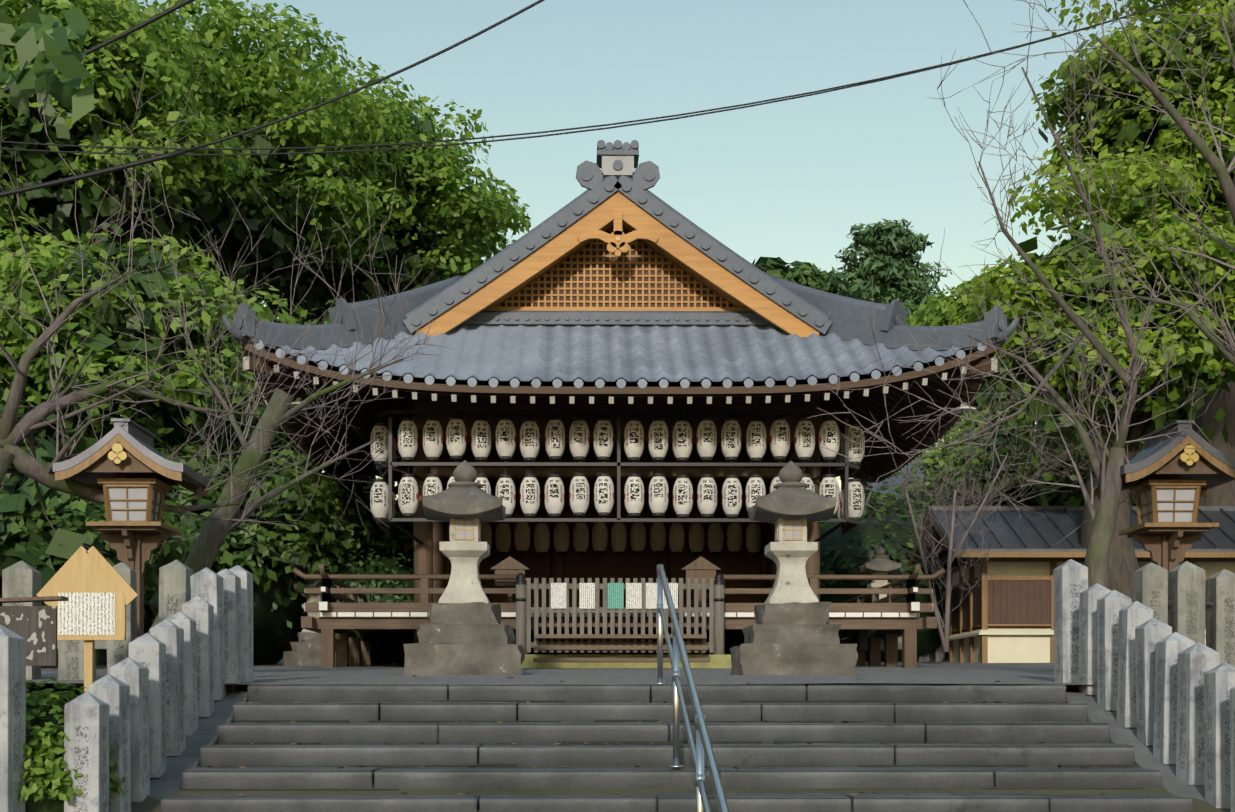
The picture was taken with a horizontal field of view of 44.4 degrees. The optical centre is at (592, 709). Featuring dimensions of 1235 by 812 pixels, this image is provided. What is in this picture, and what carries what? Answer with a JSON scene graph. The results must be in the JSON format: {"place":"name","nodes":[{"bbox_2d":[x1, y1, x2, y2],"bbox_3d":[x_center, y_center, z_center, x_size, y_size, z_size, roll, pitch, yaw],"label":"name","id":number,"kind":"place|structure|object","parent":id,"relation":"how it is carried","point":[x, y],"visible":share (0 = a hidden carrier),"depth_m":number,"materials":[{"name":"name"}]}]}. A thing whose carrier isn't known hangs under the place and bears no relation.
{"place":"outdoors","nodes":[
{"label":"outdoors","id":0,"kind":"place"},
{"bbox_2d":[144,525,328,664],"bbox_3d":[-6.095,-1.973,24.227,3.848,2.952,2.727,0,0,-1],"label":"bush","id":1,"kind":"object","parent":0,"point":[270,646],"visible":0.08,"depth_m":23.50,"materials":[{"name":"green plant"}]},
{"bbox_2d":[294,476,413,573],"bbox_3d":[-4.443,-2.264,26.460,3.956,3.680,3.054,0,0,-1],"label":"shrub","id":2,"kind":"object","parent":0,"point":[392,543],"visible":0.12,"depth_m":25.71,"materials":[{"name":"green plant"}]},
{"bbox_2d":[307,559,413,663],"bbox_3d":[-3.660,-1.563,24.281,2.078,1.701,1.596,0,0,-1],"label":"bush","id":3,"kind":"object","parent":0,"point":[384,644],"visible":0.35,"depth_m":23.77,"materials":[{"name":"green plant"}]},
{"bbox_2d":[26,658,1086,684],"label":"stone paving","id":4,"kind":"structure","parent":0,"point":[929,672],"depth_m":13.62,"materials":[{"name":"grey stone"}]},
{"bbox_2d":[0,404,178,666],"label":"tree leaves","id":5,"kind":"object","parent":4,"relation":"on","point":[55,551],"visible":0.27,"depth_m":18.22,"materials":[{"name":"green plant"}]},
{"bbox_2d":[0,432,217,684],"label":"shrub","id":6,"kind":"object","parent":4,"relation":"on","point":[22,527],"depth_m":18.34,"materials":[{"name":"green plant"}]},
{"bbox_2d":[53,418,209,637],"bbox_3d":[-4.015,-1.276,13.249,1.100,2.395,0.980,0,0,-1],"label":"wooden lantern","id":7,"kind":"object","parent":4,"relation":"on","point":[134,529],"visible":0.92,"depth_m":13.06,"materials":[{"name":"wood"}]},
{"bbox_2d":[0,0,265,444],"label":"camphor tree","id":8,"kind":"object","parent":4,"relation":"on","point":[161,68],"depth_m":24.78,"materials":[{"name":"green plant"}]},
{"bbox_2d":[0,0,241,274],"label":"camphor tree leaves","id":9,"kind":"object","parent":8,"relation":"attached to","point":[57,208],"visible":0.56,"depth_m":25.05,"materials":[{"name":"green plant"}]},
{"bbox_2d":[0,209,308,664],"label":"camphor tree","id":10,"kind":"object","parent":4,"relation":"on","point":[8,324],"depth_m":21.84,"materials":[{"name":"green plant"}]},
{"bbox_2d":[0,223,265,453],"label":"camphor tree leaves","id":11,"kind":"object","parent":10,"relation":"attached to","point":[130,343],"visible":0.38,"depth_m":22.27,"materials":[{"name":"green plant"}]},
{"bbox_2d":[135,286,397,497],"bbox_3d":[-5.811,-4.345,28.889,7.627,7.486,5.267,0,0,-1],"label":"tree","id":12,"kind":"object","parent":4,"relation":"on","point":[326,318],"depth_m":28.12,"materials":[{"name":"green plant"}]},
{"bbox_2d":[177,354,398,505],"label":"tree leaves","id":13,"kind":"object","parent":12,"relation":"attached to","point":[282,436],"depth_m":27.91,"materials":[{"name":"green plant"}]},
{"bbox_2d":[116,166,454,632],"bbox_3d":[-2.811,-2.794,14.635,2.972,4.975,4.527,0,0,-26],"label":"cherry tree","id":14,"kind":"object","parent":4,"relation":"on","point":[324,385],"depth_m":14.68,"materials":[{"name":"plant"}]},
{"bbox_2d":[283,568,335,665],"bbox_3d":[-4.272,-1.386,23.257,0.860,1.666,0.848,0,0,-1],"label":"stone lantern","id":15,"kind":"object","parent":4,"relation":"on","point":[306,649],"visible":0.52,"depth_m":22.93,"materials":[{"name":"stone"}]},
{"bbox_2d":[299,543,413,606],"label":"pine shrub leaves","id":16,"kind":"object","parent":4,"relation":"on","point":[378,597],"visible":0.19,"depth_m":23.59,"materials":[{"name":"green plant"}]},
{"bbox_2d":[403,460,524,675],"bbox_3d":[-1.270,-1.331,15.078,1.188,2.320,1.176,0,0,-1],"label":"stone lantern","id":17,"kind":"object","parent":4,"relation":"on","point":[465,632],"visible":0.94,"depth_m":14.73,"materials":[{"name":"stone"}]},
{"bbox_2d":[490,556,720,654],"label":"roofed boxes","id":18,"kind":"object","parent":4,"relation":"on","point":[700,568],"visible":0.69,"depth_m":20.28,"materials":[{"name":"brown wood"}]},
{"bbox_2d":[515,573,731,667],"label":"wooden gate","id":19,"kind":"structure","parent":4,"relation":"on","point":[613,597],"depth_m":19.67,"materials":[{"name":"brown wood"}]},
{"bbox_2d":[730,461,857,684],"bbox_3d":[1.966,-1.333,15.107,1.202,2.315,1.202,0,0,-1],"label":"stone lantern","id":20,"kind":"object","parent":4,"relation":"on","point":[791,631],"visible":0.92,"depth_m":14.77,"materials":[{"name":"stone"}]},
{"bbox_2d":[820,477,904,525],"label":"shrub leaves","id":21,"kind":"object","parent":4,"relation":"on","point":[876,506],"depth_m":33.34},
{"bbox_2d":[850,546,901,651],"bbox_3d":[4.520,-1.756,23.822,0.860,1.667,0.854,0,0,-1],"label":"stone lantern","id":22,"kind":"object","parent":4,"relation":"on","point":[880,563],"visible":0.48,"depth_m":23.62,"materials":[{"name":"stone"}]},
{"bbox_2d":[820,218,951,323],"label":"pine tree","id":23,"kind":"object","parent":4,"relation":"on","point":[903,271],"depth_m":51.14,"materials":[{"name":"green plant"}]},
{"bbox_2d":[820,486,965,586],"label":"shrub leaves","id":24,"kind":"object","parent":4,"relation":"on","point":[851,565],"visible":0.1,"depth_m":30.09,"materials":[{"name":"green plant"}]},
{"bbox_2d":[861,452,948,657],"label":"foliage","id":25,"kind":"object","parent":4,"relation":"on","point":[893,477],"depth_m":41.93,"materials":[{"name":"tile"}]},
{"bbox_2d":[860,447,1011,659],"bbox_3d":[8.012,-3.478,35.438,5.377,5.267,3.913,0,0,-1],"label":"bush","id":26,"kind":"object","parent":4,"relation":"on","point":[926,475],"depth_m":34.68,"materials":[{"name":"green plant"}]},
{"bbox_2d":[890,488,1003,521],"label":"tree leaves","id":27,"kind":"object","parent":26,"relation":"attached to","point":[952,493],"depth_m":34.34,"materials":[{"name":"green plant"}]},
{"bbox_2d":[821,327,1104,651],"bbox_3d":[5.629,-3.658,25.693,6.206,5.357,4.238,0,0,-26],"label":"bare shrub","id":28,"kind":"object","parent":4,"relation":"on","point":[935,491],"depth_m":25.81,"materials":[{"name":"plant"}]},
{"bbox_2d":[905,272,1037,437],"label":"tree","id":29,"kind":"object","parent":4,"relation":"on","point":[932,311],"depth_m":46.89,"materials":[{"name":"green plant"}]},
{"bbox_2d":[934,299,1028,433],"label":"tree leaves","id":30,"kind":"object","parent":29,"relation":"attached to","point":[978,399],"visible":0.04,"depth_m":46.16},
{"bbox_2d":[808,0,1234,588],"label":"cherry tree","id":31,"kind":"object","parent":4,"relation":"on","point":[1112,398],"depth_m":12.96,"materials":[{"name":"brown plant"}]},
{"bbox_2d":[926,0,1234,395],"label":"cherry tree","id":32,"kind":"object","parent":4,"relation":"on","point":[1221,320],"depth_m":11.91,"materials":[{"name":"plant"}]},
{"bbox_2d":[935,139,1234,602],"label":"camphor tree","id":33,"kind":"object","parent":4,"relation":"on","point":[1132,177],"depth_m":25.36,"materials":[{"name":"green plant"}]},
{"bbox_2d":[964,195,1234,506],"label":"camphor tree leaves","id":34,"kind":"object","parent":33,"relation":"attached to","point":[1208,375],"visible":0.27,"depth_m":25.67,"materials":[{"name":"green plant"}]},
{"bbox_2d":[1018,191,1193,420],"bbox_3d":[13.579,-6.221,32.111,8.790,11.092,5.832,0,0,-1],"label":"camphor tree","id":35,"kind":"object","parent":4,"relation":"on","point":[1167,417],"depth_m":32.14,"materials":[{"name":"green plant"}]},
{"bbox_2d":[1150,390,1189,424],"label":"camphor tree leaves","id":36,"kind":"object","parent":35,"relation":"attached to","point":[1180,413],"depth_m":31.67,"materials":[{"name":"green plant"}]},
{"bbox_2d":[1031,0,1234,505],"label":"camphor tree","id":37,"kind":"object","parent":4,"relation":"on","point":[1124,46],"depth_m":28.52,"materials":[{"name":"green plant"}]},
{"bbox_2d":[1035,0,1234,233],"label":"camphor tree leaves","id":38,"kind":"object","parent":37,"relation":"attached to","point":[1130,131],"visible":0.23,"depth_m":28.50,"materials":[{"name":"green plant"}]},
{"bbox_2d":[1087,420,1234,571],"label":"wooden lantern","id":39,"kind":"object","parent":4,"relation":"on","point":[1175,485],"visible":0.85,"depth_m":13.15,"materials":[{"name":"wood"}]},
{"bbox_2d":[1134,561,1234,666],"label":"tamagaki row","id":40,"kind":"object","parent":4,"relation":"on","point":[1181,587],"visible":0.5,"depth_m":11.73,"materials":[{"name":"grey stone"}]},
{"bbox_2d":[1168,601,1212,606],"bbox_3d":[8.158,-0.826,11.861,7.700,0.044,0.044,0,0,-1],"label":"fence rail","id":41,"kind":"object","parent":40,"relation":"attached to","point":[1207,603],"depth_m":11.81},
{"bbox_2d":[0,0,1181,397],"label":"overhead cables","id":42,"kind":"object","parent":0,"point":[130,164],"visible":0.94,"depth_m":11.75,"materials":[{"name":"black plastic"}]},
{"bbox_2d":[28,0,1199,499],"label":"sky","id":43,"kind":"structure","parent":0,"point":[789,180],"materials":[{"name":"blue"}]},
{"bbox_2d":[416,191,818,336],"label":"stage gable","id":44,"kind":"structure","parent":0,"point":[617,251],"depth_m":21.30,"materials":[{"name":"orange wood"}]},
{"bbox_2d":[254,177,986,387],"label":"stage roof tiles","id":45,"kind":"object","parent":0,"point":[670,353],"visible":0.33,"depth_m":19.98,"materials":[{"name":"grey tile"}]},
{"bbox_2d":[223,140,1018,350],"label":"stage roof ridges","id":46,"kind":"object","parent":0,"point":[847,318],"visible":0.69,"depth_m":20.79,"materials":[{"name":"grey tile"}]},
{"bbox_2d":[41,683,1230,811],"bbox_3d":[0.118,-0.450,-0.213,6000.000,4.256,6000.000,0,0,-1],"label":"ground","id":47,"kind":"structure","parent":0,"point":[149,804],"depth_m":9.01,"materials":[{"name":"grey stone"}]},
{"bbox_2d":[0,624,25,811],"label":"memorial post","id":48,"kind":"object","parent":47,"relation":"on","point":[12,694],"visible":0.95,"depth_m":7.70,"materials":[{"name":"stone"}]},
{"bbox_2d":[0,596,68,665],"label":"notice board","id":49,"kind":"object","parent":47,"relation":"on","point":[35,627],"visible":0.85,"depth_m":8.76,"materials":[{"name":"brown wood"}]},
{"bbox_2d":[25,703,63,811],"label":"bush","id":50,"kind":"object","parent":47,"relation":"on","point":[48,805],"visible":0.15,"depth_m":8.02,"materials":[{"name":"green plant"}]},
{"bbox_2d":[0,5,93,123],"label":"tree leaves","id":51,"kind":"object","parent":47,"relation":"on","point":[61,53],"visible":1,"depth_m":3.60,"materials":[{"name":"green plant"}]},
{"bbox_2d":[18,678,128,801],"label":"bush leaves","id":52,"kind":"object","parent":47,"relation":"on","point":[35,788],"visible":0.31,"depth_m":7.94,"materials":[{"name":"green plant"}]},
{"bbox_2d":[37,546,137,691],"bbox_3d":[-3.597,-0.075,10.787,0.721,2.185,0.092,0,0,-1],"label":"notice board","id":53,"kind":"object","parent":47,"relation":"on","point":[95,587],"visible":0.81,"depth_m":10.75,"materials":[{"name":"brown wood"}]},
{"bbox_2d":[2,560,192,710],"bbox_3d":[-7.104,-0.425,12.015,7.787,1.600,0.317,0,0,-1],"label":"old tamagaki row","id":54,"kind":"object","parent":47,"relation":"on","point":[21,578],"visible":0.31,"depth_m":11.95,"materials":[{"name":"grey stone"}]},
{"bbox_2d":[0,53,422,554],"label":"cherry tree","id":55,"kind":"object","parent":47,"relation":"on","point":[9,357],"depth_m":13.03,"materials":[{"name":"plant"}]},
{"bbox_2d":[91,422,394,634],"bbox_3d":[-6.384,-2.399,23.268,6.450,4.077,4.618,0,0,-1],"label":"shrub","id":56,"kind":"object","parent":47,"relation":"on","point":[266,537],"depth_m":22.54,"materials":[{"name":"green plant"}]},
{"bbox_2d":[144,436,319,633],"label":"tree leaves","id":57,"kind":"object","parent":56,"relation":"attached to","point":[312,519],"visible":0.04,"depth_m":22.61,"materials":[{"name":"green plant"}]},
{"bbox_2d":[81,0,420,314],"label":"camphor tree","id":58,"kind":"object","parent":47,"relation":"on","point":[311,128],"depth_m":29.17,"materials":[{"name":"green plant"}]},
{"bbox_2d":[134,7,333,304],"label":"camphor tree leaves","id":59,"kind":"object","parent":58,"relation":"attached to","point":[272,241],"visible":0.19,"depth_m":29.33,"materials":[{"name":"green plant"}]},
{"bbox_2d":[157,496,359,577],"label":"shrub leaves","id":60,"kind":"object","parent":47,"relation":"on","point":[335,568],"visible":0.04,"depth_m":23.36,"materials":[{"name":"green plant"}]},
{"bbox_2d":[298,475,413,565],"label":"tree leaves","id":61,"kind":"object","parent":47,"relation":"on","point":[364,512],"visible":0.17,"depth_m":25.67,"materials":[{"name":"green plant"}]},
{"bbox_2d":[219,60,531,508],"bbox_3d":[-5.838,-7.759,33.836,8.910,13.936,6.356,0,0,-1],"label":"camphor tree","id":62,"kind":"object","parent":47,"relation":"on","point":[490,208],"depth_m":33.04,"materials":[{"name":"green plant"}]},
{"bbox_2d":[236,97,482,324],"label":"camphor tree leaves","id":63,"kind":"object","parent":62,"relation":"attached to","point":[315,295],"visible":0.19,"depth_m":33.27,"materials":[{"name":"green plant"}]},
{"bbox_2d":[409,217,514,289],"bbox_3d":[-4.100,-6.779,38.295,6.976,11.624,5.131,0,0,-1],"label":"camphor tree","id":64,"kind":"object","parent":47,"relation":"on","point":[461,255],"visible":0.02,"depth_m":37.07,"materials":[{"name":"green plant"}]},
{"bbox_2d":[421,242,480,280],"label":"camphor tree leaves","id":65,"kind":"object","parent":64,"relation":"attached to","point":[435,265],"depth_m":37.21,"materials":[{"name":"green plant"}]},
{"bbox_2d":[301,392,936,667],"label":"shrine building","id":66,"kind":"structure","parent":47,"relation":"on","point":[889,628],"depth_m":21.20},
{"bbox_2d":[376,410,859,544],"bbox_3d":[0.343,-3.181,21.074,6.585,1.772,1.472,0,0,-1],"label":"lantern rack","id":67,"kind":"object","parent":66,"relation":"attached to","point":[846,465],"visible":0.79,"depth_m":20.34,"materials":[{"name":"black metal"}]},
{"bbox_2d":[370,414,864,556],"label":"paper lanterns","id":68,"kind":"object","parent":67,"relation":"on","point":[831,437],"visible":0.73,"depth_m":20.31,"materials":[{"name":"white paper"}]},
{"bbox_2d":[292,564,944,612],"bbox_3d":[0.319,-1.594,23.730,8.681,0.594,8.181,0,0,-1],"label":"veranda railing","id":69,"kind":"object","parent":66,"relation":"attached to","point":[344,603],"visible":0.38,"depth_m":20.06,"materials":[{"name":"brown wood"}]},
{"bbox_2d":[248,346,990,481],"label":"rafter ends","id":70,"kind":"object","parent":66,"relation":"attached to","point":[823,470],"depth_m":19.39,"materials":[{"name":"wood"}]},
{"bbox_2d":[243,343,996,484],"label":"roof eaves","id":71,"kind":"object","parent":66,"relation":"attached to","point":[864,401],"visible":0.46,"depth_m":21.28,"materials":[{"name":"brown wood"}]},
{"bbox_2d":[289,382,976,492],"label":"pendant lamps","id":72,"kind":"object","parent":66,"relation":"hanging from","point":[298,400],"visible":0.48,"depth_m":20.17,"materials":[{"name":"white paper"}]},
{"bbox_2d":[160,684,1192,811],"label":"stone stairs","id":73,"kind":"structure","parent":47,"relation":"on","point":[1065,735],"depth_m":9.53,"materials":[{"name":"stone"}]},
{"bbox_2d":[207,675,1104,795],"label":"fallen leaves","id":74,"kind":"object","parent":73,"relation":"on","point":[240,794],"depth_m":9.81,"materials":[{"name":"brown plant"}]},
{"bbox_2d":[181,700,1143,790],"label":"stair treads","id":75,"kind":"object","parent":73,"relation":"on","point":[602,742],"depth_m":9.94,"materials":[{"name":"grey stone"}]},
{"bbox_2d":[654,564,729,811],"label":"handrail","id":76,"kind":"object","parent":73,"relation":"on","point":[703,741],"visible":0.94,"depth_m":8.44,"materials":[{"name":"grey metal"}]},
{"bbox_2d":[148,691,1204,800],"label":"stair kerbs","id":77,"kind":"structure","parent":47,"relation":"on","point":[167,783],"depth_m":9.82,"materials":[{"name":"stone"}]},
{"bbox_2d":[64,559,1234,811],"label":"stone fence","id":78,"kind":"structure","parent":77,"relation":"on","point":[1156,683],"depth_m":9.57,"materials":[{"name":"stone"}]},
{"bbox_2d":[839,637,944,661],"bbox_3d":[5.743,-1.403,30.839,4.824,1.252,0.225,0,0,-1],"label":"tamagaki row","id":79,"kind":"object","parent":47,"relation":"on","point":[938,654],"depth_m":30.75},
{"bbox_2d":[872,457,1073,511],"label":"shrub leaves","id":80,"kind":"object","parent":47,"relation":"on","point":[944,489],"depth_m":34.73,"materials":[{"name":"green plant"}]},
{"bbox_2d":[895,404,1135,505],"bbox_3d":[10.377,-4.074,35.230,7.014,6.466,5.041,0,0,-1],"label":"bush","id":81,"kind":"object","parent":47,"relation":"on","point":[1004,449],"depth_m":34.28,"materials":[{"name":"green plant"}]},
{"bbox_2d":[932,403,1134,505],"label":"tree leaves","id":82,"kind":"object","parent":81,"relation":"attached to","point":[1054,494],"visible":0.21,"depth_m":34.05,"materials":[{"name":"green plant"}]},
{"bbox_2d":[908,506,1234,662],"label":"office building","id":83,"kind":"structure","parent":47,"relation":"on","point":[997,619],"depth_m":27.36,"materials":[{"name":"beige paint"}]},
{"bbox_2d":[765,262,858,296],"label":"tree","id":84,"kind":"object","parent":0,"point":[815,280],"visible":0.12,"depth_m":53.38,"materials":[{"name":"green plant"}]},
{"bbox_2d":[752,257,810,286],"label":"tree leaves","id":85,"kind":"object","parent":84,"relation":"attached to","point":[769,266],"depth_m":53.99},
{"bbox_2d":[820,512,839,528],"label":"shrub","id":86,"kind":"object","parent":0,"point":[834,523],"depth_m":33.11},
{"bbox_2d":[820,514,952,661],"bbox_3d":[6.286,-2.424,31.384,4.438,3.399,2.594,0,0,-1],"label":"bush","id":87,"kind":"object","parent":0,"point":[929,641],"visible":0.21,"depth_m":30.32,"materials":[{"name":"green plant"}]},
{"bbox_2d":[888,472,1080,513],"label":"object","id":88,"kind":"object","parent":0,"point":[1002,503],"depth_m":35.37,"materials":[{"name":"green plant"}]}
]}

